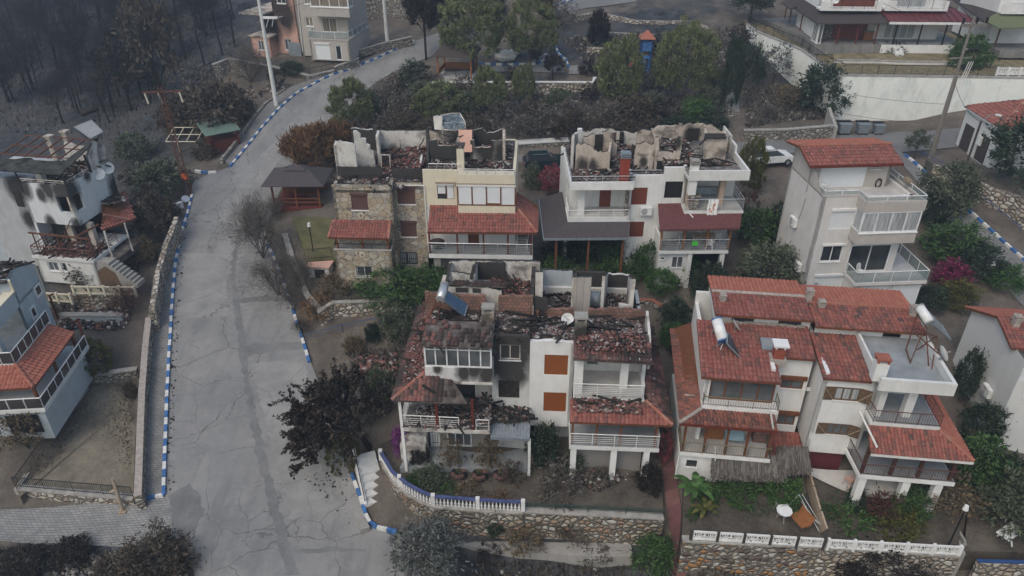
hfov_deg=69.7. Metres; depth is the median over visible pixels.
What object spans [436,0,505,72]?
tree
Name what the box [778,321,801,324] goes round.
attic window
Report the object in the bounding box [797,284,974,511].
white house
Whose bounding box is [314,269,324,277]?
door
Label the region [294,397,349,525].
road litter
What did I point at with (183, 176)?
traffic mirror
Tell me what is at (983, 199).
fence
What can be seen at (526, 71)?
shrub
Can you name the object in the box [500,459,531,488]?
shrub
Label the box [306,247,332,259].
fence
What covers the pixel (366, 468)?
garden steps
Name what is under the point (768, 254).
tree
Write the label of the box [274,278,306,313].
bare shrub
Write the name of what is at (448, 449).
shrub
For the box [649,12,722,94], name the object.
tree
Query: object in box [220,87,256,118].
shrub
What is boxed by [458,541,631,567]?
concrete footing
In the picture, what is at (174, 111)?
shrub
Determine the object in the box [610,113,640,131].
shrub
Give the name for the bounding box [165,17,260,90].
cable
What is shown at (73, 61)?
burnt tree
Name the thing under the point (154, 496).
kerb
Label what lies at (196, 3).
tree
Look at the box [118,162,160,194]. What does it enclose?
shrub
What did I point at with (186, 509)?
road patch
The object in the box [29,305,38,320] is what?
window
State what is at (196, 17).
tree
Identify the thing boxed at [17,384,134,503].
dirt yard
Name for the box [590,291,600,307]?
water tank
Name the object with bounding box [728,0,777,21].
tree
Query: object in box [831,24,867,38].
door panel
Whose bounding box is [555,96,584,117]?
shrub
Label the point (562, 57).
kerb
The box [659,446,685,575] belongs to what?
path
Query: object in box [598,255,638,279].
shrub
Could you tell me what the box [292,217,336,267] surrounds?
lawn
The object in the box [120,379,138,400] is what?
shrub
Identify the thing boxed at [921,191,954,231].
shrub
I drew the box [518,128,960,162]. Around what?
road
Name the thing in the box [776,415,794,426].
window
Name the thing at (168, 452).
road litter
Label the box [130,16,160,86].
burnt tree
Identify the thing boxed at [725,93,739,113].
garden steps
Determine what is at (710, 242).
plastic chair
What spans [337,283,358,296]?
shrub
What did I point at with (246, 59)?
bare shrub
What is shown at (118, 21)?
tree
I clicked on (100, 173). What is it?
satellite dish
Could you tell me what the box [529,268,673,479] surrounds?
white house
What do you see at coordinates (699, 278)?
shrub
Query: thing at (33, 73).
burnt tree
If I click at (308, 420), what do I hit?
tree
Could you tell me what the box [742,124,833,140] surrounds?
retaining wall
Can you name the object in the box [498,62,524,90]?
shrub
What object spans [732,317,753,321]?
attic window
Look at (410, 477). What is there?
shrub
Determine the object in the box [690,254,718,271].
garage door
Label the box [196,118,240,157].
garden hut
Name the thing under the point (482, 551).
shrub
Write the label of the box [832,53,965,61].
garden
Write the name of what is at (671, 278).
shrub
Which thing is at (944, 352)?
satellite dish
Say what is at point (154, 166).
shrub
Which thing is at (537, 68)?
pavement
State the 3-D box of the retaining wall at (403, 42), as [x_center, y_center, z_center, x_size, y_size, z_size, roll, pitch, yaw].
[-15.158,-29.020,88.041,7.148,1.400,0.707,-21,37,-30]
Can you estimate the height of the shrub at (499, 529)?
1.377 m
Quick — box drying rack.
[516,235,528,249]
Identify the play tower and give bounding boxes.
[628,30,655,72]
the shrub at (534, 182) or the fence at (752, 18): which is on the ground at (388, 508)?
the shrub at (534, 182)
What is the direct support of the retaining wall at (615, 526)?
on the ground at (388, 508)
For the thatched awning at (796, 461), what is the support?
on the ground at (388, 508)
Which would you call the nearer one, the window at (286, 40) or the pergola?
the pergola
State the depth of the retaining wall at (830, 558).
39.17 m
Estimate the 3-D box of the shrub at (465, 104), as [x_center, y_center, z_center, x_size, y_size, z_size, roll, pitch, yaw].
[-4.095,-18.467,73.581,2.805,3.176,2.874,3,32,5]
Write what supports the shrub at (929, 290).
on the ground at (388, 508)
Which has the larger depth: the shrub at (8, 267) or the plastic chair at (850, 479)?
the shrub at (8, 267)
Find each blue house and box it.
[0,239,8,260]
[0,263,92,438]
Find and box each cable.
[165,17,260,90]
[843,93,935,103]
[884,3,970,22]
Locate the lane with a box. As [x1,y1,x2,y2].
[0,497,182,546]
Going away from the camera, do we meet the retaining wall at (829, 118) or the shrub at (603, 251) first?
the shrub at (603, 251)
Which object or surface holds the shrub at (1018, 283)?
on the ground at (388, 508)
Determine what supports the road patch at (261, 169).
on the road at (212, 457)
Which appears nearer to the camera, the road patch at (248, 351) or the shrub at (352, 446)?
the shrub at (352, 446)
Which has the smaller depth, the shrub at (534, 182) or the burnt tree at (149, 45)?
the shrub at (534, 182)
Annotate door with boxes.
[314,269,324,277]
[335,45,341,58]
[430,432,440,446]
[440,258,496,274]
[468,234,478,242]
[576,449,641,470]
[594,134,602,150]
[599,190,610,206]
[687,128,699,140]
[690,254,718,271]
[811,23,820,43]
[816,24,823,43]
[844,244,892,271]
[883,23,916,37]
[958,123,974,152]
[973,134,990,163]
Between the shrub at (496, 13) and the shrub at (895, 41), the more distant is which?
the shrub at (496, 13)
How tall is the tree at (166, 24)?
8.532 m
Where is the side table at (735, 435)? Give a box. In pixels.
[725,430,743,445]
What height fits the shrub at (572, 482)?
3.110 m
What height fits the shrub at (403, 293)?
3.044 m
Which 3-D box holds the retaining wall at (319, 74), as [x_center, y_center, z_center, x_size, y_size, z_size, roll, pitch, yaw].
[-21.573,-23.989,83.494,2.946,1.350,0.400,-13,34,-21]
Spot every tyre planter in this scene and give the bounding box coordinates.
[451,468,466,479]
[472,469,487,481]
[493,469,509,481]
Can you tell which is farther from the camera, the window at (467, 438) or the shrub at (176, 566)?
the window at (467, 438)
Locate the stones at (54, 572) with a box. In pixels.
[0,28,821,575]
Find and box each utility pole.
[142,86,192,195]
[257,0,282,105]
[382,0,388,40]
[927,16,989,158]
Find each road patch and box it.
[168,484,203,536]
[175,253,228,317]
[229,190,259,277]
[229,277,298,574]
[233,295,285,302]
[237,341,302,359]
[238,114,315,189]
[249,359,346,519]
[295,546,366,553]
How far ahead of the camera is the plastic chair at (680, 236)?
53.91 m
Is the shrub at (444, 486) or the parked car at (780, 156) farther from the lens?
the parked car at (780, 156)
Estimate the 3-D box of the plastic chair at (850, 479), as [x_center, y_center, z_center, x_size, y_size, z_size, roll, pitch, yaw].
[18.975,10.747,41.128,0.558,0.905,0.583,-11,33,-17]
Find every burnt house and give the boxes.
[0,129,145,287]
[391,259,539,475]
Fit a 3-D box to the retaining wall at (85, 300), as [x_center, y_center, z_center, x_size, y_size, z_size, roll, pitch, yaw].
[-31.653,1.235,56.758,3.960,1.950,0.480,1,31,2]
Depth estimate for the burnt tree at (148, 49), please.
90.97 m
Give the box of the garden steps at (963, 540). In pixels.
[959,531,966,545]
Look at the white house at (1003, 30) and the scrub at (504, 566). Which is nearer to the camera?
the scrub at (504, 566)
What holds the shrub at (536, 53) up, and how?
on the ground at (388, 508)
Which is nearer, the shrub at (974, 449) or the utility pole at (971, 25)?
the shrub at (974, 449)
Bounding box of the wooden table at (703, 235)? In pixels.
[693,232,715,245]
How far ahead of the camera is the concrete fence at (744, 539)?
38.99 m
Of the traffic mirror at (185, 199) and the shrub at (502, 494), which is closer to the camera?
the shrub at (502, 494)
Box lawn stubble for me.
[30,382,133,476]
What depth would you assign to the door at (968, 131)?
66.68 m
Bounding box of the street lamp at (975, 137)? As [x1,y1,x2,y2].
[959,114,1001,186]
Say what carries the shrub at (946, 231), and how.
on the ground at (388, 508)
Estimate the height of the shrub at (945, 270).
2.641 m
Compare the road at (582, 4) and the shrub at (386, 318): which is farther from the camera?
the road at (582, 4)
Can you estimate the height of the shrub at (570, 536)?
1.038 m
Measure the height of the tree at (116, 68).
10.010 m
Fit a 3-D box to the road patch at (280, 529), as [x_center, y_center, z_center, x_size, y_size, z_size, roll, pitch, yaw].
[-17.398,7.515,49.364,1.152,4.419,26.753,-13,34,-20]
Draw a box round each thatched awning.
[710,453,786,490]
[775,445,812,486]
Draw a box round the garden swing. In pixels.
[789,494,820,530]
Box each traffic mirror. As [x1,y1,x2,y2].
[180,173,188,194]
[181,195,189,202]
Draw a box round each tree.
[0,7,43,65]
[0,17,55,89]
[0,23,38,93]
[0,42,24,101]
[0,61,32,102]
[1,59,17,102]
[13,52,28,95]
[16,5,75,69]
[20,35,42,87]
[24,15,46,68]
[27,65,76,123]
[43,22,100,67]
[45,14,74,74]
[45,50,81,108]
[50,0,106,61]
[54,0,89,85]
[55,30,91,72]
[56,23,89,93]
[57,52,87,113]
[63,51,87,107]
[65,70,129,111]
[67,43,84,85]
[80,62,116,122]
[81,21,124,47]
[85,32,107,99]
[86,31,128,96]
[87,23,152,110]
[88,0,104,32]
[89,0,132,24]
[94,64,121,110]
[98,54,141,92]
[99,71,117,116]
[106,7,171,69]
[107,0,140,40]
[110,0,183,102]
[114,31,169,65]
[114,64,164,92]
[115,16,143,98]
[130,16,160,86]
[132,1,192,53]
[133,11,163,82]
[136,23,163,103]
[137,0,189,61]
[137,18,163,93]
[140,18,159,66]
[151,0,175,75]
[164,0,200,59]
[166,0,190,61]
[169,0,219,29]
[169,0,222,27]
[173,0,223,37]
[184,0,216,70]
[198,0,207,34]
[200,0,225,19]
[201,0,229,55]
[215,0,238,47]
[229,0,238,19]
[266,357,392,479]
[383,508,477,575]
[400,0,442,59]
[432,0,472,28]
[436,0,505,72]
[504,0,563,65]
[541,53,566,79]
[592,32,645,98]
[629,530,678,575]
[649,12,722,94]
[719,34,746,107]
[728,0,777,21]
[730,237,817,284]
[738,133,770,190]
[749,39,794,82]
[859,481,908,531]
[903,128,933,158]
[920,470,991,525]
[970,461,1023,544]
[982,109,1023,193]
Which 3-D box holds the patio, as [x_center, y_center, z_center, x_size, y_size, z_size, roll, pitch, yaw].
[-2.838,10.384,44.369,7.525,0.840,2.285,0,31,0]
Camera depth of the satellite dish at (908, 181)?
49.01 m
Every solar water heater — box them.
[74,105,103,144]
[422,281,467,322]
[433,113,465,144]
[711,317,740,357]
[905,303,950,369]
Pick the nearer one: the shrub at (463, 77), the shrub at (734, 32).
the shrub at (463, 77)
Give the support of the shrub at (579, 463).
on the ground at (388, 508)
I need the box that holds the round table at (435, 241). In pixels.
[431,238,444,249]
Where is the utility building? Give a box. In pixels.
[956,99,1023,169]
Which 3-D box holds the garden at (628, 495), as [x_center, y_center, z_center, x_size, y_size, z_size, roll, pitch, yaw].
[0.402,12.020,44.002,17.178,3.070,5.673,1,31,2]
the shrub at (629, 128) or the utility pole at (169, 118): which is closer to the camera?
the utility pole at (169, 118)
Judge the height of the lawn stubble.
1.646 m
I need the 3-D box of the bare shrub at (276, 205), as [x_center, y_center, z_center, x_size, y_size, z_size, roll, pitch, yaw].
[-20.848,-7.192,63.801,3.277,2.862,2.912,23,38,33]
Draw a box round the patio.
[400,445,526,472]
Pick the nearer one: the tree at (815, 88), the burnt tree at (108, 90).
the tree at (815, 88)
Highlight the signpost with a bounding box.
[109,478,127,514]
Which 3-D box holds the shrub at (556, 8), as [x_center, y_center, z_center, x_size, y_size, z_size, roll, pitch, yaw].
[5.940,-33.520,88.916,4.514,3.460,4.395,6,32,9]
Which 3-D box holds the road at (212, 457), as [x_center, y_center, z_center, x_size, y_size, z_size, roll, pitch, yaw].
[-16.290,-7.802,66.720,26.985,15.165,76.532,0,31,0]
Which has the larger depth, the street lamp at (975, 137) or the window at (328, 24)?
the window at (328, 24)
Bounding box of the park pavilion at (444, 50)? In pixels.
[432,34,480,80]
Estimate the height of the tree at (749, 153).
5.108 m
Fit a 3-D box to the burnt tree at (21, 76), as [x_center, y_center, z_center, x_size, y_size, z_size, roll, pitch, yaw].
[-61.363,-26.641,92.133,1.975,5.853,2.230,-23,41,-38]
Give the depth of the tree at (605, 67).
73.26 m
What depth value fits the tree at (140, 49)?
93.94 m
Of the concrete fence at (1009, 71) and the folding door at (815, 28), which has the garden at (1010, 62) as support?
the concrete fence at (1009, 71)
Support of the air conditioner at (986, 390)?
attached to the white house at (998, 333)
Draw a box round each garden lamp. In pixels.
[307,222,313,250]
[948,504,968,544]
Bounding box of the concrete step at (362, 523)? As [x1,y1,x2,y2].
[353,508,369,534]
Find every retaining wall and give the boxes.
[13,387,88,494]
[14,484,135,504]
[58,312,124,321]
[72,292,127,306]
[91,366,139,382]
[134,317,154,510]
[149,217,183,330]
[212,58,309,79]
[220,88,285,163]
[282,233,320,309]
[309,69,334,79]
[317,296,421,325]
[333,57,359,71]
[359,36,412,55]
[366,0,422,23]
[380,462,522,540]
[432,77,596,95]
[518,137,568,148]
[523,506,663,544]
[574,12,713,33]
[586,47,602,54]
[639,298,672,321]
[676,535,820,575]
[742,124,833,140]
[746,23,1023,120]
[812,541,960,575]
[824,107,837,138]
[834,59,962,64]
[927,164,1023,229]
[951,539,965,575]
[969,559,1023,575]
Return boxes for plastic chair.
[675,231,682,241]
[705,240,713,250]
[819,177,827,189]
[842,474,855,489]
[854,263,865,278]
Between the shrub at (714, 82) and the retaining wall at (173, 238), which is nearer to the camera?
the retaining wall at (173, 238)
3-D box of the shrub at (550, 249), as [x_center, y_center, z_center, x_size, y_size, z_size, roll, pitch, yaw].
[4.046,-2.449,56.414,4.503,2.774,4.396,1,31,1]
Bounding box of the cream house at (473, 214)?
[422,127,537,284]
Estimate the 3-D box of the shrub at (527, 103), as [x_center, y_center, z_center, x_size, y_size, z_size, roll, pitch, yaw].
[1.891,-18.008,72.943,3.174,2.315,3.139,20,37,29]
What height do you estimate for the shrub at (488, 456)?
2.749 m
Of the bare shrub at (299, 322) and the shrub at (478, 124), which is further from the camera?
the shrub at (478, 124)
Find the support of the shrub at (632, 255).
on the ground at (388, 508)
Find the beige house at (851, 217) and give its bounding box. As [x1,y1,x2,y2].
[772,137,929,303]
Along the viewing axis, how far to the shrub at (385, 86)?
76.31 m
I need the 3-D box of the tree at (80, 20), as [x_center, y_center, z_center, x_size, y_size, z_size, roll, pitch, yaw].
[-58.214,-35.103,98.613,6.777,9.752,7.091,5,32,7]
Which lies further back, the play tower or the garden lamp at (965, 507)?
the play tower
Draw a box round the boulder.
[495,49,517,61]
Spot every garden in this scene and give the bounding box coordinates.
[233,44,370,79]
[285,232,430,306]
[380,438,662,512]
[677,480,961,567]
[743,19,1023,75]
[760,17,803,43]
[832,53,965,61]
[925,159,1023,196]
[958,489,1023,570]
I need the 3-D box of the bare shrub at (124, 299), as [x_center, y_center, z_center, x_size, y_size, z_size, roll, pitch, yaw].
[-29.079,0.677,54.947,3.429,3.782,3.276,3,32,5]
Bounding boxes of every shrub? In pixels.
[0,411,43,451]
[0,540,51,575]
[43,528,96,572]
[49,300,62,315]
[62,264,93,288]
[76,336,113,377]
[78,543,129,575]
[103,277,147,316]
[105,517,206,575]
[108,129,163,163]
[114,163,138,187]
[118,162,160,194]
[120,155,199,199]
[120,180,173,240]
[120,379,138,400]
[123,255,136,269]
[132,234,161,263]
[147,104,190,131]
[154,197,183,225]
[157,90,216,138]
[171,77,257,136]
[178,60,229,92]
[187,137,221,160]
[211,190,300,258]
[219,30,272,82]
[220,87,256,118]
[229,191,268,230]
[231,242,307,315]
[259,193,287,217]
[266,68,286,88]
[268,245,297,272]
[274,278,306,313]
[276,117,336,167]
[277,59,305,74]
[281,250,320,300]
[289,315,311,336]
[296,288,333,324]
[315,267,354,300]
[321,117,354,154]
[323,75,375,127]
[324,430,360,477]
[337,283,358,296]
[339,332,365,353]
[348,117,371,128]
[351,261,422,313]
[358,87,381,115]
[359,362,396,403]
[364,321,380,343]
[371,78,400,105]
[372,108,410,129]
[374,299,414,347]
[384,88,422,115]
[386,71,409,91]
[388,423,407,459]
[396,57,434,86]
[400,110,425,129]
[402,79,433,104]
[405,262,446,302]
[405,468,428,488]
[407,78,463,117]
[409,446,433,466]
[412,114,439,130]
[413,460,449,493]
[414,69,445,85]
[434,479,458,495]
[437,433,464,472]
[449,69,474,96]
[450,477,484,501]
[457,88,483,118]
[463,109,491,130]
[471,0,507,20]
[471,64,508,109]
[471,541,504,567]
[473,430,506,472]
[484,485,511,517]
[484,522,504,539]
[486,98,516,119]
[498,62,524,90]
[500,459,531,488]
[501,110,534,138]
[502,521,547,559]
[510,62,536,99]
[518,96,549,117]
[519,161,542,189]
[522,99,564,138]
[524,419,563,467]
[531,455,597,512]
[532,35,544,63]
[535,238,584,267]
[537,162,559,192]
[538,0,554,19]
[540,252,578,271]
[542,86,573,106]
[545,113,574,140]
[549,522,594,548]
[552,0,579,25]
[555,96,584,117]
[559,103,594,133]
[562,450,587,474]
[571,261,601,276]
[574,240,628,272]
[575,81,601,100]
[575,117,606,131]
[577,58,597,74]
[577,542,620,568]
[587,6,611,42]
[590,96,628,127]
[593,465,613,482]
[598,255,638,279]
[601,94,635,118]
[607,76,620,93]
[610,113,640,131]
[612,240,652,266]
[614,89,670,128]
[627,257,650,281]
[632,457,666,497]
[634,239,656,278]
[638,28,672,53]
[640,89,669,113]
[642,69,664,89]
[642,266,682,297]
[651,95,681,125]
[655,320,681,348]
[656,293,692,325]
[656,427,675,464]
[657,112,692,125]
[665,298,690,319]
[678,93,715,122]
[682,507,699,523]
[683,254,701,273]
[685,259,731,299]
[694,478,723,511]
[695,103,732,130]
[698,84,722,105]
[706,65,728,94]
[714,477,764,511]
[725,21,757,52]
[729,40,767,87]
[734,187,765,215]
[736,203,780,245]
[757,102,778,119]
[760,476,807,515]
[762,200,783,246]
[773,81,809,108]
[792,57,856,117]
[807,500,835,521]
[825,490,885,547]
[830,517,939,575]
[841,483,875,516]
[871,500,930,545]
[884,40,907,55]
[890,483,936,524]
[913,215,1001,265]
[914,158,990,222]
[915,281,955,312]
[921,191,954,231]
[928,256,978,291]
[933,276,988,313]
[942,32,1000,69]
[945,429,1020,503]
[949,235,1014,279]
[952,345,989,404]
[956,395,1013,442]
[970,440,1023,494]
[979,262,1023,297]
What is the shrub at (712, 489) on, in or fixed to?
on the ground at (388, 508)
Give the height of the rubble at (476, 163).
0.675 m
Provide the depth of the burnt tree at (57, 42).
91.70 m
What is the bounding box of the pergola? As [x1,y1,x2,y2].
[165,127,201,158]
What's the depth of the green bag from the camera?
52.53 m
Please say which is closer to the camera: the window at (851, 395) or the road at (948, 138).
the window at (851, 395)
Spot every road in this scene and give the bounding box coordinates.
[165,30,482,575]
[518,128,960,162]
[557,0,635,14]
[895,150,1023,305]
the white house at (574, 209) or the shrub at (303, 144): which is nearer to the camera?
the white house at (574, 209)
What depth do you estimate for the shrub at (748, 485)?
40.98 m
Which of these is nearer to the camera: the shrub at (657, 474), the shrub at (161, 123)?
the shrub at (657, 474)
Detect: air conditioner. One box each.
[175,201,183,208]
[639,206,651,215]
[788,215,797,227]
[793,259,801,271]
[980,382,993,398]
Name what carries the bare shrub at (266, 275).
on the ground at (388, 508)
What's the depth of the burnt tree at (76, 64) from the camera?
94.09 m
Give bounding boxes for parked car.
[522,150,560,169]
[749,145,793,165]
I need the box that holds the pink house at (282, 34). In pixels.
[238,0,301,56]
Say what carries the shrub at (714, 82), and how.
on the ground at (388, 508)
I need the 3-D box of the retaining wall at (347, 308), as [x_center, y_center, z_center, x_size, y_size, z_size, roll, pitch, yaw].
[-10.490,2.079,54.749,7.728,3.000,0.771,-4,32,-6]
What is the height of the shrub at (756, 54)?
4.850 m
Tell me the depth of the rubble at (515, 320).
42.14 m
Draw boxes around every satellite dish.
[96,168,104,179]
[105,162,113,173]
[561,313,573,324]
[733,319,741,331]
[903,177,912,186]
[938,345,950,360]
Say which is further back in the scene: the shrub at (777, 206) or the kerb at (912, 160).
the kerb at (912, 160)
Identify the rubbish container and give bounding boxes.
[837,120,853,134]
[855,120,871,134]
[872,121,885,134]
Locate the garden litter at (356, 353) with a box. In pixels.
[345,269,937,521]
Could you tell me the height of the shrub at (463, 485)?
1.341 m
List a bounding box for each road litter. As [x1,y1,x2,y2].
[166,224,187,490]
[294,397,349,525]
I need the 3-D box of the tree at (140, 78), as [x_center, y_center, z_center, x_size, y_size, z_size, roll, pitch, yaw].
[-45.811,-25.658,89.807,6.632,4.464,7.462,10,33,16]
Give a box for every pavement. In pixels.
[146,218,183,494]
[225,38,413,163]
[478,53,564,72]
[569,65,587,73]
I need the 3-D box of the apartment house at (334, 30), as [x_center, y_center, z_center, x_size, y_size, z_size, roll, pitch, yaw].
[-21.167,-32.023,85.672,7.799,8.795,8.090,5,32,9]
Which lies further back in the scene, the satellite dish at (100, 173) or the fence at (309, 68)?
the fence at (309, 68)
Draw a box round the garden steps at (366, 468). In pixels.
[351,439,379,507]
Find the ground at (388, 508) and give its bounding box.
[0,0,1023,575]
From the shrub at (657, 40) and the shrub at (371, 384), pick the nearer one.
the shrub at (371, 384)
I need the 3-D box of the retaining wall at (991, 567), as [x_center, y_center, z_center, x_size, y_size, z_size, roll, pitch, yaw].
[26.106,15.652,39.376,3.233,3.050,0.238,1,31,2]
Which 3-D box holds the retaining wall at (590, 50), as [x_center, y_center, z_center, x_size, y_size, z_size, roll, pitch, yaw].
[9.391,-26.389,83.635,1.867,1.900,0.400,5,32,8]
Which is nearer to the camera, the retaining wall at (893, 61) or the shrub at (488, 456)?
the shrub at (488, 456)
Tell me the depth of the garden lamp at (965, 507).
37.91 m
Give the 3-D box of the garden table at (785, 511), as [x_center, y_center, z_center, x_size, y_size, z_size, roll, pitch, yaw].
[14.632,12.234,39.647,0.830,0.718,0.830,0,31,0]
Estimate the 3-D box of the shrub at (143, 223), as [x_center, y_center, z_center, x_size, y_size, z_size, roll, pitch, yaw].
[-30.945,-6.222,61.547,4.922,5.159,5.043,-15,35,-24]
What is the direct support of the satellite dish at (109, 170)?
attached to the burnt house at (34, 217)
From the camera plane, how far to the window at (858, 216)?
48.33 m
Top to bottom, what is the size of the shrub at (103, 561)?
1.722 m
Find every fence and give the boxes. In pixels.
[11,477,133,496]
[12,386,88,488]
[46,292,74,304]
[70,285,137,296]
[281,63,334,73]
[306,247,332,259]
[306,318,379,342]
[332,288,417,300]
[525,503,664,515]
[689,529,826,549]
[747,14,802,46]
[801,39,846,73]
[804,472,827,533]
[825,537,963,556]
[846,64,996,75]
[921,151,1021,232]
[994,67,1023,75]
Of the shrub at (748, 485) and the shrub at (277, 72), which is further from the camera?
the shrub at (277, 72)
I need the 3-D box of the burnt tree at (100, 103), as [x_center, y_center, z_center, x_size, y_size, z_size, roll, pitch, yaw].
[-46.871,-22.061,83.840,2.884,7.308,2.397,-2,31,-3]
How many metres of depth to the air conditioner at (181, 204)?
65.36 m
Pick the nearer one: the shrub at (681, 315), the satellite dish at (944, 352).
the satellite dish at (944, 352)
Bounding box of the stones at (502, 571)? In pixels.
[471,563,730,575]
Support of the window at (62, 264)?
in the burnt house at (34, 217)
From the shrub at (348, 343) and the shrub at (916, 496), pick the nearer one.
the shrub at (916, 496)
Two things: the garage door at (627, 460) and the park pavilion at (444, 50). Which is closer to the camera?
the garage door at (627, 460)
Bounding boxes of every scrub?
[0,0,825,165]
[0,546,743,575]
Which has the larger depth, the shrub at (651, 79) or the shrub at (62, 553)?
the shrub at (651, 79)
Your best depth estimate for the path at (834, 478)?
41.70 m
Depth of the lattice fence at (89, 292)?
55.81 m
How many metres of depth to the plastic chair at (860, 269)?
50.24 m
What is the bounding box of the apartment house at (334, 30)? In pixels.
[294,0,370,60]
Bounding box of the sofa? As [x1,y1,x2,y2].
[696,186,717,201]
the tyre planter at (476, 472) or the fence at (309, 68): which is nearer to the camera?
the tyre planter at (476, 472)
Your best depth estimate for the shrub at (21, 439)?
44.58 m
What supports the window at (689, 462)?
in the white house at (755, 392)
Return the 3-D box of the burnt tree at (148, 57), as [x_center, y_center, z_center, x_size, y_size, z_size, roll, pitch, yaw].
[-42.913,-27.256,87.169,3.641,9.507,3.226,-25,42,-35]
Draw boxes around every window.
[12,191,24,206]
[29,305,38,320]
[33,282,43,298]
[47,262,60,272]
[61,263,67,272]
[257,40,264,50]
[276,0,286,4]
[281,17,289,25]
[284,39,290,50]
[305,17,313,26]
[310,0,348,8]
[321,18,337,32]
[347,0,352,8]
[355,266,371,277]
[400,252,418,264]
[447,433,472,446]
[498,380,519,397]
[499,345,520,361]
[670,256,683,268]
[685,460,696,468]
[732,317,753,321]
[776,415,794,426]
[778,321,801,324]
[779,380,803,390]
[818,246,842,262]
[823,423,849,436]
[831,387,861,402]
[851,207,863,232]
[858,211,922,234]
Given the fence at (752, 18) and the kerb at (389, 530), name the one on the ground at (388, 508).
the kerb at (389, 530)
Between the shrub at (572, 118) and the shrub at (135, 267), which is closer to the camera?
the shrub at (135, 267)
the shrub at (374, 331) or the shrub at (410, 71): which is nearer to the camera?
the shrub at (374, 331)
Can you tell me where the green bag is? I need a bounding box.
[691,240,697,245]
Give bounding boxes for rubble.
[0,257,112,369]
[31,159,126,260]
[57,304,131,330]
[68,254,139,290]
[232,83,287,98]
[331,145,429,191]
[354,352,398,389]
[401,271,542,434]
[427,140,513,170]
[489,403,537,426]
[518,291,654,356]
[553,468,636,493]
[560,139,662,181]
[572,344,659,414]
[659,137,735,166]
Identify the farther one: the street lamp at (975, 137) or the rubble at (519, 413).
the street lamp at (975, 137)
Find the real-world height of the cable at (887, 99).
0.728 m
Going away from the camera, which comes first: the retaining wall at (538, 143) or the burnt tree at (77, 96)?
the retaining wall at (538, 143)
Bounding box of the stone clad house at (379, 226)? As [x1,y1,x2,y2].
[327,125,432,288]
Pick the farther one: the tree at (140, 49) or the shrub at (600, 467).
the tree at (140, 49)
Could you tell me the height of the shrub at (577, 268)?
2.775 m
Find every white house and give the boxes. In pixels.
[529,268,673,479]
[539,127,663,272]
[651,122,750,287]
[670,275,815,483]
[781,0,887,54]
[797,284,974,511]
[872,0,979,54]
[951,0,1023,57]
[953,305,1023,452]
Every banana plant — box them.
[672,471,713,502]
[691,495,720,517]
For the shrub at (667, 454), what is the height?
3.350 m
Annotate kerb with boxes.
[147,493,163,499]
[161,193,192,495]
[194,169,216,173]
[228,40,414,166]
[266,242,310,362]
[350,473,397,533]
[479,54,545,65]
[555,46,568,68]
[904,154,926,171]
[953,200,1023,260]
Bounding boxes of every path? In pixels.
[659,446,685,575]
[811,468,898,499]
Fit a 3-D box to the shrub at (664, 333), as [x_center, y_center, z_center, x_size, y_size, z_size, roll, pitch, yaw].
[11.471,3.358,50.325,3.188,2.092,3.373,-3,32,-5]
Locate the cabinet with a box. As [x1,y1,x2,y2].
[861,30,874,39]
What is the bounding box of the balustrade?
[378,448,524,511]
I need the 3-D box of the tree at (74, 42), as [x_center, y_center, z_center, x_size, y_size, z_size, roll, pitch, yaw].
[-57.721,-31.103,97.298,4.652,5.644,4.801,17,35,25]
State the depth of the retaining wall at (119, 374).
51.34 m
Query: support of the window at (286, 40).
in the pink house at (282, 34)
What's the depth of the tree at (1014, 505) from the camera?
39.12 m
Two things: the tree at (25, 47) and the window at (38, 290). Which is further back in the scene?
the tree at (25, 47)
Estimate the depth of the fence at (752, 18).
81.48 m
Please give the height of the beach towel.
1.190 m
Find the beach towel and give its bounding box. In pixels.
[707,199,718,214]
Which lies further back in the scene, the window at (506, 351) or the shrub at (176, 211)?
the shrub at (176, 211)
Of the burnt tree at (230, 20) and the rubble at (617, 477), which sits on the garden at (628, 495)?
the rubble at (617, 477)
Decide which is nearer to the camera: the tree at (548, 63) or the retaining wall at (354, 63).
the tree at (548, 63)
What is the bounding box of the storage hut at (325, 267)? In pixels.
[306,260,333,277]
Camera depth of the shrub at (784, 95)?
74.42 m
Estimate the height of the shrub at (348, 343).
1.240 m
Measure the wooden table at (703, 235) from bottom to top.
0.750 m
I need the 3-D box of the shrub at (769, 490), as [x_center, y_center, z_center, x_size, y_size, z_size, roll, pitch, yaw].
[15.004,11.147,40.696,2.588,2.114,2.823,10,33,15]
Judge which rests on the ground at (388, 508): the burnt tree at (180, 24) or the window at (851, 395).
the burnt tree at (180, 24)
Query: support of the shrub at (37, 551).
on the ground at (388, 508)
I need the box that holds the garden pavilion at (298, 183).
[261,164,333,213]
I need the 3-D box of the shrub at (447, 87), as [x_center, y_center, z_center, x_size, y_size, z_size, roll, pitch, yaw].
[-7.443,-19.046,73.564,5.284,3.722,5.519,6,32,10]
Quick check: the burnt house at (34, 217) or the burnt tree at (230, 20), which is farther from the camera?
the burnt tree at (230, 20)
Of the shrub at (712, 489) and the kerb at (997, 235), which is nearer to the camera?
the shrub at (712, 489)

